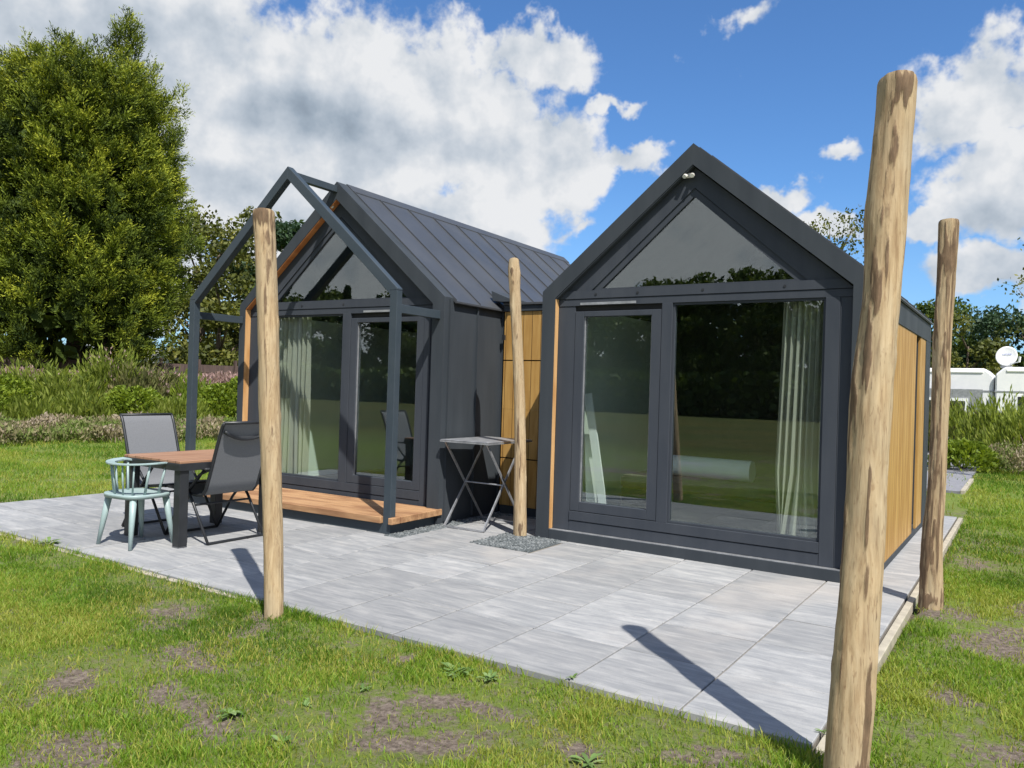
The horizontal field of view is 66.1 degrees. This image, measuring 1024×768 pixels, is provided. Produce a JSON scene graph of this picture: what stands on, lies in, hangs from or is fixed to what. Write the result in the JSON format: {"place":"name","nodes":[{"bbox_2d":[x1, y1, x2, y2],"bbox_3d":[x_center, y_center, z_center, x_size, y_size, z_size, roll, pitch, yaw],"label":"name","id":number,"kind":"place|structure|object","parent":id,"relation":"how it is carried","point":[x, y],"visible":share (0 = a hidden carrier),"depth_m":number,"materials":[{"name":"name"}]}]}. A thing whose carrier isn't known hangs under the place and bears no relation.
{"place":"outdoors","nodes":[
{"label":"outdoors","id":0,"kind":"place"},
{"bbox_2d":[0,487,956,752],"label":"patio","id":1,"kind":"structure","parent":0,"point":[674,635],"depth_m":5.46,"materials":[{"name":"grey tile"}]},
{"bbox_2d":[96,457,172,550],"bbox_3d":[-3.263,1.024,6.835,0.585,0.731,0.475,2,0,29],"label":"spindle chair","id":2,"kind":"object","parent":1,"relation":"on","point":[132,495],"visible":0.98,"depth_m":6.76,"materials":[{"name":"green plastic"}]},
{"bbox_2d":[119,413,216,534],"bbox_3d":[-3.351,0.844,7.674,0.821,1.083,0.642,2,0,33],"label":"garden chair","id":3,"kind":"object","parent":1,"relation":"on","point":[149,432],"visible":0.49,"depth_m":7.79,"materials":[{"name":"grey fabric"}]},
{"bbox_2d":[123,449,262,548],"bbox_3d":[-2.897,1.028,7.310,0.850,0.745,1.010,2,0,33],"label":"dining table","id":4,"kind":"object","parent":1,"relation":"on","point":[181,464],"visible":0.48,"depth_m":6.88,"materials":[{"name":"brown wood"}]},
{"bbox_2d":[165,421,262,544],"bbox_3d":[-2.683,0.862,7.239,0.821,1.083,0.642,2,0,33],"label":"garden chair","id":5,"kind":"object","parent":1,"relation":"on","point":[235,467],"visible":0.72,"depth_m":7.06,"materials":[{"name":"grey fabric"}]},
{"bbox_2d":[185,167,570,533],"bbox_3d":[-0.805,-0.405,11.095,3.253,3.768,6.366,2,0,31],"label":"cabin","id":6,"kind":"object","parent":1,"relation":"on","point":[392,298],"visible":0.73,"depth_m":9.01,"materials":[{"name":"metal"}]},
{"bbox_2d":[279,317,311,474],"bbox_3d":[-2.773,0.209,9.713,0.762,2.070,0.121,2,0,31],"label":"curtain","id":7,"kind":"object","parent":6,"relation":"hanging from","point":[295,360],"visible":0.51,"depth_m":9.62,"materials":[{"name":"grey fabric"}]},
{"bbox_2d":[279,314,342,480],"bbox_3d":[-2.521,0.141,9.431,1.338,1.927,0.055,2,0,31],"label":"fixed window","id":8,"kind":"structure","parent":6,"relation":"in","point":[327,315],"depth_m":9.29,"materials":[{"name":"black glass"}]},
{"bbox_2d":[278,218,412,303],"bbox_3d":[-1.988,-1.447,9.145,2.250,0.977,0.058,2,0,31],"label":"gable window","id":9,"kind":"structure","parent":6,"relation":"in","point":[331,234],"depth_m":9.29,"materials":[{"name":"black metal"}]},
{"bbox_2d":[346,317,424,490],"bbox_3d":[-1.398,0.198,8.738,1.052,1.871,0.073,2,0,31],"label":"door","id":10,"kind":"structure","parent":6,"relation":"in","point":[355,346],"depth_m":8.86,"materials":[{"name":"metal"}]},
{"bbox_2d":[440,436,531,532],"bbox_3d":[-0.276,1.032,8.280,0.612,0.900,0.832,2,0,33],"label":"folding table","id":11,"kind":"object","parent":1,"relation":"on","point":[483,440],"visible":0.94,"depth_m":8.18,"materials":[{"name":"metal"}]},
{"bbox_2d":[492,291,542,516],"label":"link building","id":12,"kind":"structure","parent":1,"relation":"on","point":[531,313],"depth_m":8.95,"materials":[{"name":"brown wood"}]},
{"bbox_2d":[479,543,560,552],"bbox_3d":[-0.114,1.527,7.928,1.460,0.064,1.930,2,0,33],"label":"gravel bed","id":13,"kind":"object","parent":1,"relation":"on","point":[538,549],"visible":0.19,"depth_m":7.20,"materials":[{"name":"grey gravel"}]},
{"bbox_2d":[384,512,561,551],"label":"gravel","id":14,"kind":"structure","parent":13,"relation":"on","point":[511,541],"depth_m":7.53,"materials":[{"name":"grey gravel"}]},
{"bbox_2d":[508,258,526,536],"bbox_3d":[0.054,0.179,7.802,0.291,2.867,0.136,2,0,33],"label":"wooden post","id":15,"kind":"object","parent":13,"relation":"on","point":[520,482],"visible":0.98,"depth_m":7.75,"materials":[{"name":"brown wood"}]},
{"bbox_2d":[535,143,933,582],"bbox_3d":[2.622,-0.257,8.552,3.086,3.663,3.973,2,0,33],"label":"cabin","id":16,"kind":"object","parent":1,"relation":"on","point":[680,280],"visible":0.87,"depth_m":7.57,"materials":[{"name":"metal"}]},
{"bbox_2d":[585,434,597,502],"bbox_3d":[0.819,0.933,8.101,0.190,0.840,0.040,2,0,33],"label":"plank","id":17,"kind":"object","parent":16,"relation":"on","point":[591,492],"visible":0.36,"depth_m":8.10,"materials":[{"name":"white wood"}]},
{"bbox_2d":[585,393,606,503],"bbox_3d":[0.851,0.723,7.941,0.326,1.266,0.027,2,0,38],"label":"plank","id":18,"kind":"object","parent":16,"relation":"in","point":[595,450],"visible":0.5,"depth_m":7.94,"materials":[{"name":"white wood"}]},
{"bbox_2d":[570,309,661,520],"bbox_3d":[0.974,0.270,7.378,0.885,1.915,0.073,2,0,33],"label":"door","id":19,"kind":"structure","parent":16,"relation":"in","point":[576,503],"depth_m":7.37,"materials":[{"name":"metal"}]},
{"bbox_2d":[621,470,776,532],"bbox_3d":[2.109,1.184,8.108,1.720,0.435,1.020,2,0,33],"label":"bed","id":20,"kind":"object","parent":16,"relation":"in","point":[735,504],"visible":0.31,"depth_m":7.63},
{"bbox_2d":[673,455,755,482],"bbox_3d":[2.021,0.855,7.977,0.840,0.210,0.210,2,0,35],"label":"rolled mattress","id":21,"kind":"object","parent":20,"relation":"on","point":[721,469],"visible":0.81,"depth_m":7.87,"materials":[{"name":"white fabric"}]},
{"bbox_2d":[593,189,806,289],"bbox_3d":[1.621,-1.303,7.001,1.985,0.869,0.058,2,0,33],"label":"gable window","id":22,"kind":"structure","parent":16,"relation":"in","point":[603,285],"depth_m":6.99,"materials":[{"name":"black metal"}]},
{"bbox_2d":[667,298,825,541],"bbox_3d":[1.977,0.273,6.724,1.300,1.971,0.055,2,0,33],"label":"fixed window","id":23,"kind":"structure","parent":16,"relation":"in","point":[675,305],"depth_m":6.84,"materials":[{"name":"black metal"}]},
{"bbox_2d":[775,301,823,537],"bbox_3d":[2.406,0.345,6.586,0.392,2.090,0.121,2,0,33],"label":"curtain","id":24,"kind":"object","parent":16,"relation":"hanging from","point":[797,457],"visible":0.84,"depth_m":6.58,"materials":[{"name":"grey fabric"}]},
{"bbox_2d":[0,434,1023,767],"bbox_3d":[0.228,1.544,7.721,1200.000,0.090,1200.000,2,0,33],"label":"ground","id":25,"kind":"structure","parent":0,"point":[382,711],"depth_m":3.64,"materials":[{"name":"green plant"}]},
{"bbox_2d":[0,384,23,416],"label":"shrub","id":26,"kind":"object","parent":25,"relation":"on","point":[5,394],"visible":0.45,"depth_m":20.88,"materials":[{"name":"green plant"}]},
{"bbox_2d":[0,373,47,402],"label":"shrub","id":27,"kind":"object","parent":25,"relation":"on","point":[22,385],"visible":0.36,"depth_m":21.83,"materials":[{"name":"green plant"}]},
{"bbox_2d":[0,354,83,393],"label":"shrub","id":28,"kind":"object","parent":25,"relation":"on","point":[26,376],"visible":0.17,"depth_m":23.06,"materials":[{"name":"green plant"}]},
{"bbox_2d":[0,389,84,419],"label":"shrub","id":29,"kind":"object","parent":25,"relation":"on","point":[19,407],"visible":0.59,"depth_m":20.75,"materials":[{"name":"green plant"}]},
{"bbox_2d":[35,537,59,543],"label":"weed","id":30,"kind":"object","parent":25,"relation":"on","point":[49,539],"visible":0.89,"depth_m":6.73,"materials":[{"name":"green plant"}]},
{"bbox_2d":[16,362,112,404],"bbox_3d":[-12.980,0.292,23.075,3.212,1.978,3.204,2,0,32],"label":"shrub","id":31,"kind":"object","parent":25,"relation":"on","point":[53,388],"visible":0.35,"depth_m":22.48,"materials":[{"name":"green plant"}]},
{"bbox_2d":[54,386,133,416],"bbox_3d":[-11.956,0.663,22.197,2.357,1.230,2.470,2,0,6],"label":"shrub","id":32,"kind":"object","parent":25,"relation":"on","point":[89,406],"visible":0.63,"depth_m":21.56,"materials":[{"name":"green plant"}]},
{"bbox_2d":[0,4,210,369],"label":"conifer tree","id":33,"kind":"object","parent":25,"relation":"on","point":[92,182],"visible":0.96,"depth_m":26.37,"materials":[{"name":"green plant"}]},
{"bbox_2d":[68,336,149,399],"bbox_3d":[-12.357,-0.120,24.095,2.776,2.762,2.739,2,0,-28],"label":"shrub","id":34,"kind":"object","parent":25,"relation":"on","point":[99,367],"visible":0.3,"depth_m":23.56,"materials":[{"name":"green plant"}]},
{"bbox_2d":[0,411,236,444],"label":"heather bed","id":35,"kind":"object","parent":25,"relation":"on","point":[55,428],"visible":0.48,"depth_m":17.76,"materials":[{"name":"plant"}]},
{"bbox_2d":[0,366,237,384],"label":"tall weeds","id":36,"kind":"object","parent":25,"relation":"on","point":[218,377],"visible":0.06,"depth_m":26.72,"materials":[{"name":"plant"}]},
{"bbox_2d":[0,354,237,377],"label":"fence","id":37,"kind":"object","parent":25,"relation":"on","point":[207,369],"visible":0.12,"depth_m":28.98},
{"bbox_2d":[100,385,165,415],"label":"shrub","id":38,"kind":"object","parent":25,"relation":"on","point":[124,397],"visible":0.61,"depth_m":22.02,"materials":[{"name":"green plant"}]},
{"bbox_2d":[100,357,185,411],"bbox_3d":[-11.263,0.233,24.043,3.031,2.131,2.936,2,0,19],"label":"shrub","id":39,"kind":"object","parent":25,"relation":"on","point":[160,386],"visible":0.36,"depth_m":23.43,"materials":[{"name":"green plant"}]},
{"bbox_2d":[148,351,176,371],"bbox_3d":[-15.179,-0.420,41.133,7.161,2.546,2.262,2,0,-2],"label":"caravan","id":40,"kind":"object","parent":25,"relation":"on","point":[163,358],"depth_m":39.96,"materials":[{"name":"white"}]},
{"bbox_2d":[132,392,220,418],"bbox_3d":[-9.725,0.792,22.872,2.498,1.119,2.524,2,0,-28],"label":"shrub","id":41,"kind":"object","parent":25,"relation":"on","point":[175,407],"visible":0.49,"depth_m":22.17,"materials":[{"name":"green plant"}]},
{"bbox_2d":[152,366,207,396],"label":"shrub","id":42,"kind":"object","parent":25,"relation":"on","point":[186,373],"visible":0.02,"depth_m":25.22,"materials":[{"name":"green plant"}]},
{"bbox_2d":[167,375,226,410],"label":"shrub","id":43,"kind":"object","parent":25,"relation":"on","point":[181,392],"visible":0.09,"depth_m":23.71,"materials":[{"name":"green plant"}]},
{"bbox_2d":[155,198,254,363],"bbox_3d":[-15.451,-3.803,39.233,5.704,10.289,6.322,2,0,-21],"label":"birch tree","id":44,"kind":"object","parent":25,"relation":"on","point":[217,249],"visible":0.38,"depth_m":38.24,"materials":[{"name":"green plant"}]},
{"bbox_2d":[197,382,236,417],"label":"shrub","id":45,"kind":"object","parent":25,"relation":"on","point":[208,392],"visible":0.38,"depth_m":23.28,"materials":[{"name":"green plant"}]},
{"bbox_2d":[180,258,255,381],"bbox_3d":[-12.942,-2.090,35.591,4.248,6.991,4.112,2,0,-6],"label":"leafy tree","id":46,"kind":"object","parent":25,"relation":"on","point":[217,355],"visible":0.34,"depth_m":34.88,"materials":[{"name":"green plant"}]},
{"bbox_2d":[217,376,237,417],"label":"shrub","id":47,"kind":"object","parent":25,"relation":"on","point":[232,383],"visible":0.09,"depth_m":23.52,"materials":[{"name":"green plant"}]},
{"bbox_2d":[216,708,242,717],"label":"weed","id":48,"kind":"object","parent":25,"relation":"on","point":[233,712],"visible":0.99,"depth_m":3.46,"materials":[{"name":"green plant"}]},
{"bbox_2d":[182,206,282,346],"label":"leafy tree","id":49,"kind":"object","parent":25,"relation":"on","point":[247,216],"visible":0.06,"depth_m":42.42,"materials":[{"name":"green plant"}]},
{"bbox_2d":[229,219,304,301],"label":"leafy tree","id":50,"kind":"object","parent":25,"relation":"on","point":[285,231],"visible":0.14,"depth_m":41.56,"materials":[{"name":"green plant"}]},
{"bbox_2d":[252,208,283,619],"bbox_3d":[-1.548,0.214,5.011,0.388,2.677,0.143,2,0,38],"label":"wooden post","id":51,"kind":"object","parent":25,"relation":"on","point":[268,325],"visible":0.96,"depth_m":4.95,"materials":[{"name":"brown wood"}]},
{"bbox_2d":[269,735,293,747],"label":"weed","id":52,"kind":"object","parent":25,"relation":"on","point":[276,737],"visible":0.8,"depth_m":3.22,"materials":[{"name":"green plant"}]},
{"bbox_2d":[300,698,311,706],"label":"weed","id":53,"kind":"object","parent":25,"relation":"on","point":[305,702],"visible":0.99,"depth_m":3.59,"materials":[{"name":"green plant"}]},
{"bbox_2d":[360,683,371,691],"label":"weed","id":54,"kind":"object","parent":25,"relation":"on","point":[362,685],"visible":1,"depth_m":3.83,"materials":[{"name":"green plant"}]},
{"bbox_2d":[441,662,477,677],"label":"weed","id":55,"kind":"object","parent":25,"relation":"on","point":[447,664],"visible":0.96,"depth_m":4.05,"materials":[{"name":"green plant"}]},
{"bbox_2d":[0,518,962,754],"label":"kerb strip","id":56,"kind":"object","parent":25,"relation":"on","point":[889,640],"visible":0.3,"depth_m":5.39,"materials":[{"name":"concrete"}]},
{"bbox_2d":[476,669,497,681],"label":"weed","id":57,"kind":"object","parent":25,"relation":"on","point":[489,674],"visible":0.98,"depth_m":3.98,"materials":[{"name":"green plant"}]},
{"bbox_2d":[569,752,603,767],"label":"weed","id":58,"kind":"object","parent":25,"relation":"on","point":[592,757],"visible":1,"depth_m":3.11,"materials":[{"name":"green plant"}]},
{"bbox_2d":[803,204,863,263],"bbox_3d":[9.985,-1.675,24.191,3.006,7.477,3.314,2,0,31],"label":"birch tree","id":59,"kind":"object","parent":25,"relation":"on","point":[845,243],"visible":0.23,"depth_m":24.10,"materials":[{"name":"green plant"}]},
{"bbox_2d":[823,70,917,767],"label":"wooden post","id":60,"kind":"object","parent":25,"relation":"on","point":[851,706],"visible":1,"depth_m":2.99,"materials":[{"name":"brown wood"}]},
{"bbox_2d":[917,218,959,613],"bbox_3d":[3.049,0.260,5.638,0.200,2.873,0.153,2,0,3],"label":"wooden post","id":61,"kind":"object","parent":25,"relation":"on","point":[931,594],"visible":0.98,"depth_m":5.58,"materials":[{"name":"brown wood"}]},
{"bbox_2d":[928,392,967,450],"bbox_3d":[11.980,1.054,22.545,2.624,1.850,2.501,2,0,-32],"label":"shrub","id":62,"kind":"object","parent":25,"relation":"on","point":[954,429],"visible":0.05,"depth_m":21.80,"materials":[{"name":"green plant"}]},
{"bbox_2d":[914,296,984,364],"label":"leafy tree","id":63,"kind":"object","parent":25,"relation":"on","point":[928,310],"visible":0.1,"depth_m":57.22,"materials":[{"name":"green plant"}]},
{"bbox_2d":[929,388,982,438],"bbox_3d":[13.417,1.029,26.499,4.150,1.800,0.076,2,0,33],"label":"awning","id":64,"kind":"object","parent":25,"relation":"on","point":[964,394],"visible":0.07,"depth_m":25.62,"materials":[{"name":"fabric"}]},
{"bbox_2d":[950,398,967,411],"bbox_3d":[14.467,0.859,25.794,0.830,0.800,0.044,2,0,33],"label":"window frame","id":65,"kind":"structure","parent":64,"relation":"in","point":[953,399],"depth_m":25.63,"materials":[{"name":"white plastic"}]},
{"bbox_2d":[931,298,984,346],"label":"leafy tree","id":66,"kind":"object","parent":25,"relation":"on","point":[959,300],"visible":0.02,"depth_m":62.58,"materials":[{"name":"green plant"}]},
{"bbox_2d":[930,368,994,409],"bbox_3d":[13.357,0.709,28.567,7.161,2.546,2.262,2,0,34],"label":"caravan","id":67,"kind":"object","parent":25,"relation":"on","point":[983,379],"visible":0.07,"depth_m":25.97,"materials":[{"name":"white metal"}]},
{"bbox_2d":[928,394,999,448],"bbox_3d":[12.540,1.131,21.610,2.375,1.756,2.476,2,0,-37],"label":"shrub","id":68,"kind":"object","parent":25,"relation":"on","point":[952,415],"visible":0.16,"depth_m":21.29,"materials":[{"name":"green plant"}]},
{"bbox_2d":[927,437,1003,472],"bbox_3d":[9.651,1.514,16.750,1.475,0.744,1.498,2,0,20],"label":"shrub","id":69,"kind":"object","parent":25,"relation":"on","point":[982,454],"visible":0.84,"depth_m":16.33,"materials":[{"name":"green plant"}]},
{"bbox_2d":[960,478,973,493],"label":"path kerb","id":70,"kind":"structure","parent":25,"relation":"on","point":[970,481],"depth_m":13.30,"materials":[{"name":"concrete"}]},
{"bbox_2d":[930,310,1017,375],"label":"leafy tree","id":71,"kind":"object","parent":25,"relation":"on","point":[989,347],"visible":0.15,"depth_m":50.98,"materials":[{"name":"green plant"}]},
{"bbox_2d":[951,304,1023,367],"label":"leafy tree","id":72,"kind":"object","parent":25,"relation":"on","point":[990,319],"visible":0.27,"depth_m":53.35,"materials":[{"name":"green plant"}]},
{"bbox_2d":[953,384,1023,456],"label":"shrub","id":73,"kind":"object","parent":25,"relation":"on","point":[974,424],"visible":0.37,"depth_m":19.52,"materials":[{"name":"green plant"}]},
{"bbox_2d":[975,401,1023,452],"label":"shrub","id":74,"kind":"object","parent":25,"relation":"on","point":[1011,424],"visible":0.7,"depth_m":18.31,"materials":[{"name":"green plant"}]},
{"bbox_2d":[989,439,1023,473],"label":"heather bed","id":75,"kind":"object","parent":25,"relation":"on","point":[1014,458],"visible":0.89,"depth_m":16.17,"materials":[{"name":"plant"}]},
{"bbox_2d":[994,367,1023,411],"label":"caravan","id":76,"kind":"object","parent":25,"relation":"on","point":[1006,378],"visible":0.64,"depth_m":25.28,"materials":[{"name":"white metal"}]},
{"bbox_2d":[995,346,1020,367],"bbox_3d":[16.282,-0.886,25.631,0.451,0.697,0.838,2,0,-25],"label":"satellite dish","id":77,"kind":"object","parent":76,"relation":"on","point":[1006,356],"visible":0.99,"depth_m":25.73,"materials":[{"name":"white plastic"}]},
{"bbox_2d":[1015,395,1023,409],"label":"window frame","id":78,"kind":"structure","parent":76,"relation":"in","point":[1017,397],"depth_m":25.13,"materials":[{"name":"white plastic"}]},
{"bbox_2d":[994,237,1023,340],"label":"birch tree","id":79,"kind":"object","parent":25,"relation":"on","point":[1013,319],"visible":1,"depth_m":14.65,"materials":[{"name":"green plant"}]},
{"bbox_2d":[994,327,1023,366],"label":"leafy tree","id":80,"kind":"object","parent":25,"relation":"on","point":[1021,363],"visible":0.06,"depth_m":51.69,"materials":[{"name":"green plant"}]},
{"bbox_2d":[0,0,1023,353],"label":"sky","id":81,"kind":"structure","parent":0,"point":[538,124],"materials":[{"name":"blue"}]},
{"bbox_2d":[927,451,976,493],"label":"path","id":82,"kind":"structure","parent":0,"point":[959,483],"depth_m":14.87,"materials":[{"name":"grey concrete"}]}
]}

